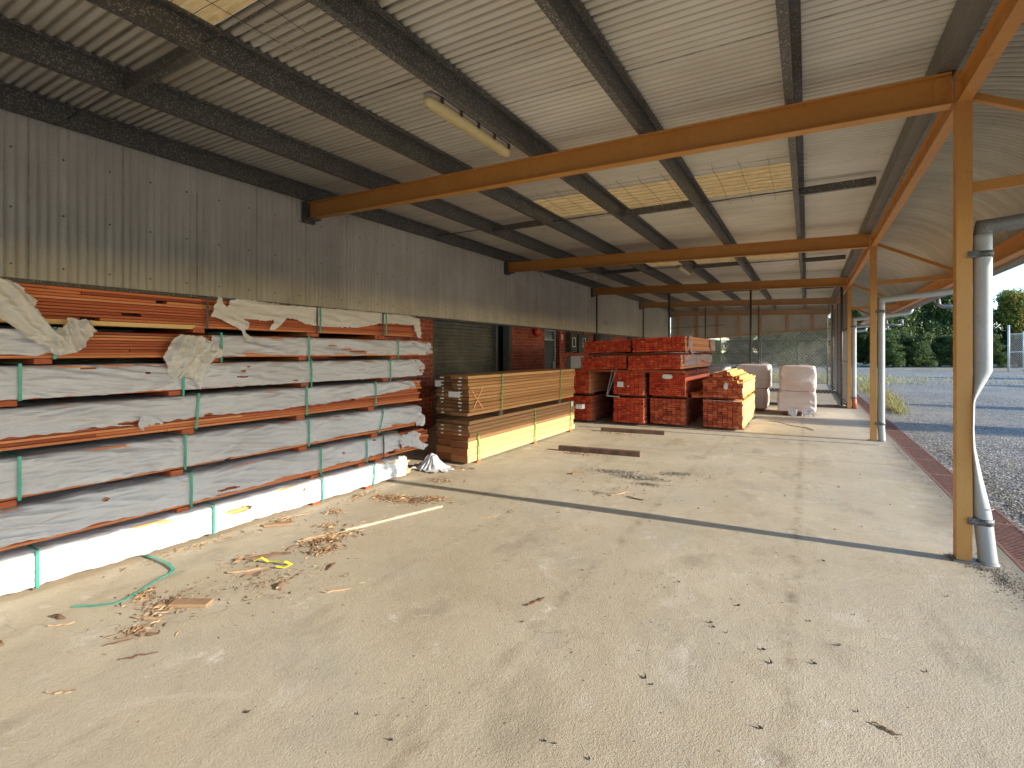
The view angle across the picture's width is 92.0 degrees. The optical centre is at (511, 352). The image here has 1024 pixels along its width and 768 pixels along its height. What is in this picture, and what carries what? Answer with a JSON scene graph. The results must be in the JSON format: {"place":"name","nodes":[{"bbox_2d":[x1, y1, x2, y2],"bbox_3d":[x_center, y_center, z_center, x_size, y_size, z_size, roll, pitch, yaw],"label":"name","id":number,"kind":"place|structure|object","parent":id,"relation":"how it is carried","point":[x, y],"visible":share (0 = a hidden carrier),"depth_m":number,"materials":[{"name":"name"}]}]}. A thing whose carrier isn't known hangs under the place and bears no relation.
{"place":"outdoors","nodes":[
{"label":"outdoors","id":0,"kind":"place"},
{"bbox_2d":[0,383,1023,767],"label":"concrete floor","id":1,"kind":"structure","parent":0,"point":[436,609],"depth_m":2.69,"materials":[{"name":"beige concrete"}]},
{"bbox_2d":[51,614,65,618],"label":"stick","id":2,"kind":"object","parent":1,"relation":"on","point":[58,616],"visible":1,"depth_m":2.78,"materials":[{"name":"brown wood"}]},
{"bbox_2d":[46,689,76,694],"bbox_3d":[-1.984,1.492,2.177,0.120,0.010,0.021,0,0,-13],"label":"stick","id":3,"kind":"object","parent":1,"relation":"on","point":[58,692],"visible":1,"depth_m":2.17,"materials":[{"name":"brown wood"}]},
{"bbox_2d":[48,621,75,625],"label":"stick","id":4,"kind":"object","parent":1,"relation":"on","point":[61,624],"visible":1,"depth_m":2.71,"materials":[{"name":"brown wood"}]},
{"bbox_2d":[103,637,134,646],"bbox_3d":[-2.028,1.493,2.554,0.130,0.008,0.015,0,0,-31],"label":"stick","id":5,"kind":"object","parent":1,"relation":"on","point":[119,641],"visible":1,"depth_m":2.55,"materials":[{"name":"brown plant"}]},
{"bbox_2d":[71,555,174,606],"bbox_3d":[-2.474,1.487,3.291,0.352,0.017,0.758,0,0,-9],"label":"strap end","id":6,"kind":"object","parent":1,"relation":"on","point":[170,566],"visible":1,"depth_m":3.14,"materials":[{"name":"green plastic"}]},
{"bbox_2d":[120,651,157,659],"bbox_3d":[-1.839,1.492,2.439,0.150,0.010,0.020,0,0,-28],"label":"stick","id":7,"kind":"object","parent":1,"relation":"on","point":[140,654],"visible":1,"depth_m":2.44,"materials":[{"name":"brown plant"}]},
{"bbox_2d":[132,616,158,619],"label":"stick","id":8,"kind":"object","parent":1,"relation":"on","point":[145,617],"visible":1,"depth_m":2.78,"materials":[{"name":"brown wood"}]},
{"bbox_2d":[138,632,159,635],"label":"stick","id":9,"kind":"object","parent":1,"relation":"on","point":[148,634],"visible":1,"depth_m":2.61,"materials":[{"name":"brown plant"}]},
{"bbox_2d":[168,598,212,607],"bbox_3d":[-1.909,1.488,2.936,0.225,0.022,0.075,0,0,-1],"label":"wood block","id":10,"kind":"object","parent":1,"relation":"on","point":[193,603],"depth_m":2.92,"materials":[{"name":"beige wood"}]},
{"bbox_2d":[0,455,410,595],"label":"timber bundle","id":11,"kind":"object","parent":1,"relation":"on","point":[35,565],"visible":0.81,"depth_m":3.77,"materials":[{"name":"plastic"}]},
{"bbox_2d":[0,427,427,550],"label":"timber bundle","id":12,"kind":"object","parent":11,"relation":"on","point":[28,520],"visible":0.81,"depth_m":3.85,"materials":[{"name":"plastic"}]},
{"bbox_2d":[0,403,424,508],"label":"timber bundle","id":13,"kind":"object","parent":12,"relation":"on","point":[26,472],"visible":0.88,"depth_m":3.83,"materials":[{"name":"plastic"}]},
{"bbox_2d":[0,379,421,450],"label":"timber bundle","id":14,"kind":"object","parent":13,"relation":"on","point":[28,423],"visible":0.9,"depth_m":3.89,"materials":[{"name":"plastic"}]},
{"bbox_2d":[0,358,424,406],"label":"timber bundle","id":15,"kind":"object","parent":14,"relation":"on","point":[19,382],"visible":0.88,"depth_m":3.83,"materials":[{"name":"plastic"}]},
{"bbox_2d":[0,326,432,388],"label":"timber bundle","id":16,"kind":"object","parent":15,"relation":"on","point":[193,357],"visible":0.98,"depth_m":3.97,"materials":[{"name":"plastic"}]},
{"bbox_2d":[0,278,421,354],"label":"timber bundle","id":17,"kind":"object","parent":16,"relation":"on","point":[77,317],"visible":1,"depth_m":3.88,"materials":[{"name":"wood"}]},
{"bbox_2d":[227,566,266,572],"bbox_3d":[-1.815,1.490,3.391,0.240,0.016,0.036,0,0,-23],"label":"stick","id":18,"kind":"object","parent":1,"relation":"on","point":[250,569],"visible":1,"depth_m":3.38,"materials":[{"name":"brown wood"}]},
{"bbox_2d":[241,569,270,576],"bbox_3d":[-1.732,1.491,3.345,0.180,0.014,0.018,0,0,-33],"label":"stick","id":19,"kind":"object","parent":1,"relation":"on","point":[254,573],"visible":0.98,"depth_m":3.34,"materials":[{"name":"brown wood"}]},
{"bbox_2d":[245,552,290,558],"bbox_3d":[-1.788,1.487,3.632,0.300,0.023,0.032,0,0,-25],"label":"stick","id":20,"kind":"object","parent":1,"relation":"on","point":[270,555],"visible":0.97,"depth_m":3.62,"materials":[{"name":"brown wood"}]},
{"bbox_2d":[254,557,292,567],"bbox_3d":[-1.691,1.472,3.480,0.281,0.038,0.094,0,0,17],"label":"tape scrap","id":21,"kind":"object","parent":1,"relation":"on","point":[266,560],"visible":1,"depth_m":3.49,"materials":[{"name":"yellow plastic"}]},
{"bbox_2d":[264,521,292,526],"bbox_3d":[-2.026,1.489,4.288,0.226,0.020,0.050,0,0,-14],"label":"wood block","id":22,"kind":"object","parent":1,"relation":"on","point":[278,524],"depth_m":4.28,"materials":[{"name":"beige wood"}]},
{"bbox_2d":[275,580,286,589],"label":"stick","id":23,"kind":"object","parent":1,"relation":"on","point":[280,584],"visible":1,"depth_m":3.17,"materials":[{"name":"brown wood"}]},
{"bbox_2d":[297,534,325,541],"bbox_3d":[-1.612,1.485,3.970,0.220,0.023,0.030,0,0,-39],"label":"stick","id":24,"kind":"object","parent":1,"relation":"on","point":[306,538],"visible":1,"depth_m":3.96,"materials":[{"name":"brown wood"}]},
{"bbox_2d":[303,528,354,542],"bbox_3d":[-1.493,1.493,4.050,0.437,0.012,0.016,0,0,-43],"label":"timber strip","id":25,"kind":"object","parent":1,"relation":"on","point":[328,534],"visible":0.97,"depth_m":4.04,"materials":[{"name":"brown wood"}]},
{"bbox_2d":[0,109,667,428],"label":"warehouse","id":26,"kind":"structure","parent":1,"relation":"on","point":[80,210],"depth_m":6.64,"materials":[{"name":"metal"}]},
{"bbox_2d":[0,282,242,363],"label":"roller door","id":27,"kind":"structure","parent":26,"relation":"in","point":[57,360],"depth_m":5.44,"materials":[{"name":"paint"}]},
{"bbox_2d":[433,320,497,426],"bbox_3d":[-1.054,0.350,11.058,0.160,2.300,2.480,0,0,31],"label":"roller door","id":28,"kind":"structure","parent":26,"relation":"in","point":[458,347],"depth_m":10.99,"materials":[{"name":"paint"}]},
{"bbox_2d":[534,327,540,336],"bbox_3d":[0.701,-0.570,13.598,0.144,0.270,0.270,0,0,31],"label":"alarm bell","id":29,"kind":"object","parent":26,"relation":"attached to","point":[537,331],"visible":1,"depth_m":13.52,"materials":[{"name":"red metal"}]},
{"bbox_2d":[545,330,555,368],"bbox_3d":[1.059,0.400,14.572,0.100,2.200,0.860,0,0,31],"label":"door","id":30,"kind":"structure","parent":26,"relation":"in","point":[550,335],"depth_m":14.70,"materials":[{"name":"paint"}]},
{"bbox_2d":[566,331,576,351],"bbox_3d":[1.872,-0.355,15.496,0.204,0.670,0.480,0,0,31],"label":"meter box","id":31,"kind":"object","parent":26,"relation":"attached to","point":[571,341],"visible":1,"depth_m":15.32,"materials":[{"name":"paint"}]},
{"bbox_2d":[572,337,575,346],"bbox_3d":[1.931,-0.330,15.414,0.017,0.300,0.220,0,0,31],"label":"window frame","id":32,"kind":"structure","parent":31,"relation":"in","point":[573,338],"depth_m":15.41,"materials":[{"name":"white"}]},
{"bbox_2d":[567,356,583,368],"bbox_3d":[2.028,0.425,15.811,0.149,0.650,1.020,0,0,31],"label":"switch box","id":33,"kind":"object","parent":26,"relation":"attached to","point":[573,362],"visible":0.54,"depth_m":15.57,"materials":[{"name":"grey paint"}]},
{"bbox_2d":[573,331,587,352],"bbox_3d":[2.267,-0.345,16.157,0.204,0.690,0.820,0,0,31],"label":"meter box","id":34,"kind":"object","parent":26,"relation":"attached to","point":[582,338],"visible":0.73,"depth_m":15.95,"materials":[{"name":"paint"}]},
{"bbox_2d":[595,335,611,358],"bbox_3d":[3.331,-0.160,17.961,0.179,0.920,1.250,0,0,31],"label":"meter cabinet","id":35,"kind":"object","parent":26,"relation":"attached to","point":[607,338],"visible":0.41,"depth_m":17.81,"materials":[{"name":"metal"}]},
{"bbox_2d":[322,587,350,592],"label":"stick","id":36,"kind":"object","parent":1,"relation":"on","point":[332,590],"visible":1,"depth_m":3.10,"materials":[{"name":"brown wood"}]},
{"bbox_2d":[67,432,641,666],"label":"wood shavings","id":37,"kind":"object","parent":1,"relation":"on","point":[398,498],"visible":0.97,"depth_m":3.78},
{"bbox_2d":[343,504,442,529],"bbox_3d":[-1.048,1.490,4.483,0.981,0.018,0.045,0,0,-43],"label":"timber strip","id":38,"kind":"object","parent":1,"relation":"on","point":[393,517],"visible":1,"depth_m":4.44,"materials":[{"name":"brown wood"}]},
{"bbox_2d":[100,478,714,637],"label":"leaf litter","id":39,"kind":"object","parent":1,"relation":"on","point":[412,499],"visible":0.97,"depth_m":3.33,"materials":[{"name":"brown plant"}]},
{"bbox_2d":[410,453,453,472],"bbox_3d":[-1.026,1.390,6.387,0.640,0.195,0.434,0,0,31],"label":"plastic sheet","id":40,"kind":"object","parent":1,"relation":"on","point":[431,462],"visible":0.99,"depth_m":6.30,"materials":[{"name":"white plastic"}]},
{"bbox_2d":[436,400,584,462],"bbox_3d":[0.162,1.204,8.220,0.720,0.589,3.684,0,0,31],"label":"timber bundle","id":41,"kind":"object","parent":1,"relation":"on","point":[469,439],"visible":0.95,"depth_m":7.24,"materials":[{"name":"yellow wood"}]},
{"bbox_2d":[435,368,574,415],"bbox_3d":[0.080,0.613,8.197,0.604,0.605,3.568,0,0,31],"label":"timber bundle","id":42,"kind":"object","parent":41,"relation":"on","point":[485,393],"visible":1,"depth_m":7.25,"materials":[{"name":"brown wood"}]},
{"bbox_2d":[0,0,1023,566],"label":"open shed","id":43,"kind":"structure","parent":1,"relation":"on","point":[866,156],"depth_m":4.61,"materials":[{"name":"metal"}]},
{"bbox_2d":[423,91,510,156],"bbox_3d":[-0.368,-2.072,4.566,0.166,0.108,1.300,0,0,31],"label":"ceiling light","id":44,"kind":"object","parent":43,"relation":"attached to","point":[449,111],"visible":1,"depth_m":4.41,"materials":[{"name":"plastic"}]},
{"bbox_2d":[676,265,691,275],"bbox_3d":[4.338,-2.072,12.437,0.166,0.108,1.200,0,0,31],"label":"ceiling light","id":45,"kind":"object","parent":43,"relation":"attached to","point":[684,270],"visible":1,"depth_m":12.20,"materials":[{"name":"plastic"}]},
{"bbox_2d":[527,597,544,604],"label":"stick","id":46,"kind":"object","parent":1,"relation":"on","point":[535,601],"visible":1,"depth_m":2.97,"materials":[{"name":"brown wood"}]},
{"bbox_2d":[137,431,1013,755],"bbox_3d":[2.500,1.497,5.973,5.739,0.004,11.230,0,0,23],"label":"grit","id":47,"kind":"object","parent":1,"relation":"on","point":[665,587],"visible":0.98,"depth_m":2.95,"materials":[{"name":"brown gravel"}]},
{"bbox_2d":[572,472,584,474],"bbox_3d":[0.819,1.486,6.105,0.161,0.025,0.050,0,0,1],"label":"wood block","id":48,"kind":"object","parent":1,"relation":"on","point":[578,473],"depth_m":6.08,"materials":[{"name":"beige wood"}]},
{"bbox_2d":[561,389,617,420],"bbox_3d":[2.147,1.218,12.065,0.740,0.560,3.048,0,0,31],"label":"timber bundle","id":49,"kind":"object","parent":1,"relation":"on","point":[598,404],"visible":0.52,"depth_m":10.86,"materials":[{"name":"red wood"}]},
{"bbox_2d":[573,368,614,394],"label":"timber bundle","id":50,"kind":"object","parent":49,"relation":"on","point":[588,382],"visible":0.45,"depth_m":10.82,"materials":[{"name":"red wood"}]},
{"bbox_2d":[558,445,640,456],"bbox_3d":[1.289,1.462,7.368,1.222,0.075,0.090,0,0,23],"label":"timber length","id":51,"kind":"object","parent":1,"relation":"on","point":[619,452],"visible":1,"depth_m":7.32,"materials":[{"name":"brown wood"}]},
{"bbox_2d":[601,427,664,434],"bbox_3d":[2.249,1.464,9.246,1.164,0.070,0.090,0,0,22],"label":"timber length","id":52,"kind":"object","parent":1,"relation":"on","point":[637,431],"visible":1,"depth_m":9.20,"materials":[{"name":"brown wood"}]},
{"bbox_2d":[613,394,655,423],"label":"timber bundle","id":53,"kind":"object","parent":1,"relation":"on","point":[632,409],"visible":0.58,"depth_m":10.29,"materials":[{"name":"red wood"}]},
{"bbox_2d":[613,369,658,396],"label":"timber bundle","id":54,"kind":"object","parent":53,"relation":"on","point":[631,383],"visible":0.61,"depth_m":10.24,"materials":[{"name":"wood"}]},
{"bbox_2d":[581,356,659,371],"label":"timber bundle","id":55,"kind":"object","parent":54,"relation":"on","point":[601,364],"visible":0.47,"depth_m":10.23,"materials":[{"name":"red wood"}]},
{"bbox_2d":[606,369,619,396],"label":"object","id":56,"kind":"object","parent":55,"relation":"attached to","point":[610,386],"visible":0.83,"depth_m":10.34,"materials":[{"name":"grey paint"}]},
{"bbox_2d":[584,340,652,355],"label":"timber bundle","id":57,"kind":"object","parent":55,"relation":"on","point":[618,346],"visible":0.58,"depth_m":10.28,"materials":[{"name":"red wood"}]},
{"bbox_2d":[650,395,706,425],"bbox_3d":[3.881,1.218,11.262,0.704,0.560,2.844,0,0,31],"label":"timber bundle","id":58,"kind":"object","parent":1,"relation":"on","point":[675,411],"visible":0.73,"depth_m":10.13,"materials":[{"name":"red wood"}]},
{"bbox_2d":[649,368,709,397],"bbox_3d":[3.850,0.646,11.192,0.720,0.544,2.894,0,0,31],"label":"timber bundle","id":59,"kind":"object","parent":58,"relation":"on","point":[686,383],"visible":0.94,"depth_m":10.09,"materials":[{"name":"wood"}]},
{"bbox_2d":[628,348,711,372],"bbox_3d":[3.655,0.146,11.061,1.082,0.496,3.440,0,0,31],"label":"timber bundle","id":60,"kind":"object","parent":59,"relation":"on","point":[674,363],"visible":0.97,"depth_m":9.73,"materials":[{"name":"red wood"}]},
{"bbox_2d":[632,336,714,354],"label":"timber bundle","id":61,"kind":"object","parent":60,"relation":"on","point":[674,344],"visible":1,"depth_m":9.68,"materials":[{"name":"red wood"}]},
{"bbox_2d":[690,391,705,397],"bbox_3d":[3.826,0.850,10.097,0.344,0.100,0.429,0,0,17],"label":"scrap board","id":62,"kind":"object","parent":58,"relation":"on","point":[698,394],"visible":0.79,"depth_m":9.95,"materials":[{"name":"brown wood"}]},
{"bbox_2d":[595,287,845,407],"bbox_3d":[5.977,-0.235,15.255,7.204,3.471,0.120,0,0,31],"label":"chain link fence","id":63,"kind":"object","parent":1,"relation":"on","point":[841,359],"visible":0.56,"depth_m":14.46,"materials":[{"name":"metal"}]},
{"bbox_2d":[703,393,754,429],"bbox_3d":[4.722,1.213,10.634,0.731,0.570,2.560,0,0,31],"label":"timber bundle","id":64,"kind":"object","parent":1,"relation":"on","point":[729,414],"visible":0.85,"depth_m":9.62,"materials":[{"name":"brown wood"}]},
{"bbox_2d":[703,368,755,399],"bbox_3d":[4.727,0.632,10.637,0.752,0.572,2.589,0,0,31],"label":"timber bundle","id":65,"kind":"object","parent":64,"relation":"on","point":[735,384],"visible":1,"depth_m":9.65,"materials":[{"name":"brown wood"}]},
{"bbox_2d":[581,426,878,444],"bbox_3d":[3.658,1.493,9.039,5.032,0.012,0.030,0,0,24],"label":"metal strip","id":66,"kind":"object","parent":1,"relation":"on","point":[759,437],"visible":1,"depth_m":8.67,"materials":[{"name":"metal"}]},
{"bbox_2d":[642,304,835,392],"bbox_3d":[8.871,-0.235,20.096,7.203,3.470,0.120,0,0,31],"label":"chain link fence","id":67,"kind":"object","parent":1,"relation":"on","point":[778,388],"visible":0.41,"depth_m":19.46,"materials":[{"name":"metal"}]},
{"bbox_2d":[693,330,829,384],"bbox_3d":[11.797,0.194,24.988,7.203,2.613,0.055,0,0,31],"label":"chain link fence","id":68,"kind":"object","parent":1,"relation":"on","point":[720,340],"visible":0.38,"depth_m":24.18,"materials":[{"name":"metal"}]},
{"bbox_2d":[754,388,769,409],"bbox_3d":[6.463,1.182,13.262,0.758,0.577,1.248,0,0,31],"label":"wrapped pack","id":69,"kind":"object","parent":1,"relation":"on","point":[762,400],"visible":0.48,"depth_m":12.64,"materials":[{"name":"plastic"}]},
{"bbox_2d":[736,364,771,388],"bbox_3d":[6.489,0.611,13.249,0.824,0.637,1.239,0,0,31],"label":"wrapped pack","id":70,"kind":"object","parent":69,"relation":"on","point":[763,374],"visible":0.6,"depth_m":12.66,"materials":[{"name":"plastic"}]},
{"bbox_2d":[748,419,813,430],"bbox_3d":[5.500,1.445,10.063,1.173,0.106,0.478,0,0,38],"label":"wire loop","id":71,"kind":"object","parent":1,"relation":"on","point":[779,422],"visible":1,"depth_m":10.27,"materials":[{"name":"metal"}]},
{"bbox_2d":[777,389,816,416],"bbox_3d":[7.006,1.197,12.158,0.831,0.608,1.380,0,0,31],"label":"wrapped pack","id":72,"kind":"object","parent":1,"relation":"on","point":[792,403],"visible":0.87,"depth_m":11.68,"materials":[{"name":"plastic"}]},
{"bbox_2d":[779,365,816,391],"bbox_3d":[7.072,0.628,12.228,0.793,0.645,1.193,0,0,31],"label":"wrapped pack","id":73,"kind":"object","parent":72,"relation":"on","point":[798,377],"visible":1,"depth_m":11.73,"materials":[{"name":"plastic"}]},
{"bbox_2d":[830,291,851,407],"bbox_3d":[11.946,-0.141,18.095,0.130,3.283,11.083,0,0,31],"label":"chain link fence","id":74,"kind":"object","parent":1,"relation":"on","point":[836,346],"visible":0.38,"depth_m":17.25,"materials":[{"name":"metal"}]},
{"bbox_2d":[871,721,902,735],"bbox_3d":[1.488,1.491,1.964,0.018,0.013,0.100,0,0,-38],"label":"stick","id":75,"kind":"object","parent":1,"relation":"on","point":[886,728],"visible":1,"depth_m":1.96,"materials":[{"name":"brown wood"}]},
{"bbox_2d":[885,434,1023,608],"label":"grit","id":76,"kind":"object","parent":1,"relation":"on","point":[1002,579],"visible":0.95,"depth_m":3.31,"materials":[{"name":"grey gravel"}]},
{"bbox_2d":[554,465,701,496],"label":"gravel","id":77,"kind":"structure","parent":0,"point":[636,476],"depth_m":6.00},
{"bbox_2d":[701,364,735,375],"bbox_3d":[5.445,0.616,13.410,1.022,0.627,1.854,0,0,31],"label":"wrapped pack","id":78,"kind":"object","parent":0,"point":[713,368],"visible":0.18,"depth_m":12.57,"materials":[{"name":"plastic"}]},
{"bbox_2d":[670,264,1023,352],"label":"sky","id":79,"kind":"structure","parent":0,"point":[1014,277],"materials":[{"name":"white"}]},
{"bbox_2d":[735,362,1022,382],"bbox_3d":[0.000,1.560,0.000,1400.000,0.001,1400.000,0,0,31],"label":"ground","id":80,"kind":"structure","parent":0,"point":[867,366],"depth_m":52.32,"materials":[{"name":"grey gravel"}]},
{"bbox_2d":[698,339,727,363],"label":"hedge tree","id":81,"kind":"object","parent":80,"relation":"on","point":[715,360],"visible":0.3,"depth_m":54.94,"materials":[{"name":"green plant"}]},
{"bbox_2d":[722,335,759,363],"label":"hedge tree","id":82,"kind":"object","parent":80,"relation":"on","point":[728,347],"visible":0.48,"depth_m":56.28,"materials":[{"name":"green plant"}]},
{"bbox_2d":[754,334,774,363],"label":"hedge tree","id":83,"kind":"object","parent":80,"relation":"on","point":[766,336],"visible":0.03,"depth_m":60.57,"materials":[{"name":"green plant"}]},
{"bbox_2d":[761,332,807,365],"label":"hedge tree","id":84,"kind":"object","parent":80,"relation":"on","point":[789,348],"visible":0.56,"depth_m":52.92,"materials":[{"name":"green plant"}]},
{"bbox_2d":[795,324,829,366],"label":"hedge tree","id":85,"kind":"object","parent":80,"relation":"on","point":[814,345],"visible":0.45,"depth_m":52.85,"materials":[{"name":"green plant"}]},
{"bbox_2d":[829,308,869,365],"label":"hedge tree","id":86,"kind":"object","parent":80,"relation":"on","point":[862,348],"visible":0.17,"depth_m":55.60,"materials":[{"name":"green plant"}]},
{"bbox_2d":[862,333,906,367],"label":"hedge shrub","id":87,"kind":"object","parent":80,"relation":"on","point":[893,353],"visible":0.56,"depth_m":51.76,"materials":[{"name":"green plant"}]},
{"bbox_2d":[863,315,911,366],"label":"hedge tree","id":88,"kind":"object","parent":80,"relation":"on","point":[900,333],"visible":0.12,"depth_m":53.89,"materials":[{"name":"green plant"}]},
{"bbox_2d":[772,369,1022,387],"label":"grass","id":89,"kind":"structure","parent":80,"relation":"on","point":[887,381],"depth_m":25.53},
{"bbox_2d":[898,306,936,366],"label":"hedge tree","id":90,"kind":"object","parent":80,"relation":"on","point":[917,318],"visible":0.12,"depth_m":55.24,"materials":[{"name":"green plant"}]},
{"bbox_2d":[899,332,939,366],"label":"hedge shrub","id":91,"kind":"object","parent":80,"relation":"on","point":[917,353],"visible":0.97,"depth_m":52.05,"materials":[{"name":"green plant"}]},
{"bbox_2d":[920,294,952,365],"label":"hedge tree","id":92,"kind":"object","parent":80,"relation":"on","point":[939,319],"visible":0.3,"depth_m":54.81,"materials":[{"name":"green plant"}]},
{"bbox_2d":[851,389,1023,571],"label":"brick paving strip","id":93,"kind":"object","parent":80,"relation":"in","point":[1009,538],"visible":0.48,"depth_m":5.85,"materials":[{"name":"red brick"}]},
{"bbox_2d":[930,334,952,366],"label":"hedge shrub","id":94,"kind":"object","parent":80,"relation":"on","point":[942,345],"visible":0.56,"depth_m":52.60,"materials":[{"name":"green plant"}]},
{"bbox_2d":[951,296,1005,366],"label":"hedge tree","id":95,"kind":"object","parent":80,"relation":"on","point":[998,329],"visible":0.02,"depth_m":53.75,"materials":[{"name":"green plant"}]},
{"bbox_2d":[993,333,1010,367],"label":"hedge shrub","id":96,"kind":"object","parent":80,"relation":"on","point":[998,357],"visible":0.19,"depth_m":51.18,"materials":[{"name":"green plant"}]},
{"bbox_2d":[993,287,1023,366],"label":"hedge tree","id":97,"kind":"object","parent":80,"relation":"on","point":[1010,304],"visible":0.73,"depth_m":52.96,"materials":[{"name":"green plant"}]},
{"bbox_2d":[1010,334,1022,365],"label":"hedge shrub","id":98,"kind":"object","parent":80,"relation":"on","point":[1015,355],"visible":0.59,"depth_m":51.45,"materials":[{"name":"green plant"}]},
{"bbox_2d":[826,368,1023,531],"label":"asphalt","id":99,"kind":"structure","parent":0,"point":[999,420],"depth_m":10.99,"materials":[{"name":"grey gravel"}]},
{"bbox_2d":[851,381,919,417],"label":"grass","id":100,"kind":"structure","parent":99,"relation":"on","point":[892,405],"depth_m":14.08,"materials":[{"name":"green plant"}]},
{"bbox_2d":[1007,325,1023,371],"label":"wire gate","id":101,"kind":"structure","parent":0,"point":[1008,348],"depth_m":38.47,"materials":[{"name":"silver metal"}]}
]}

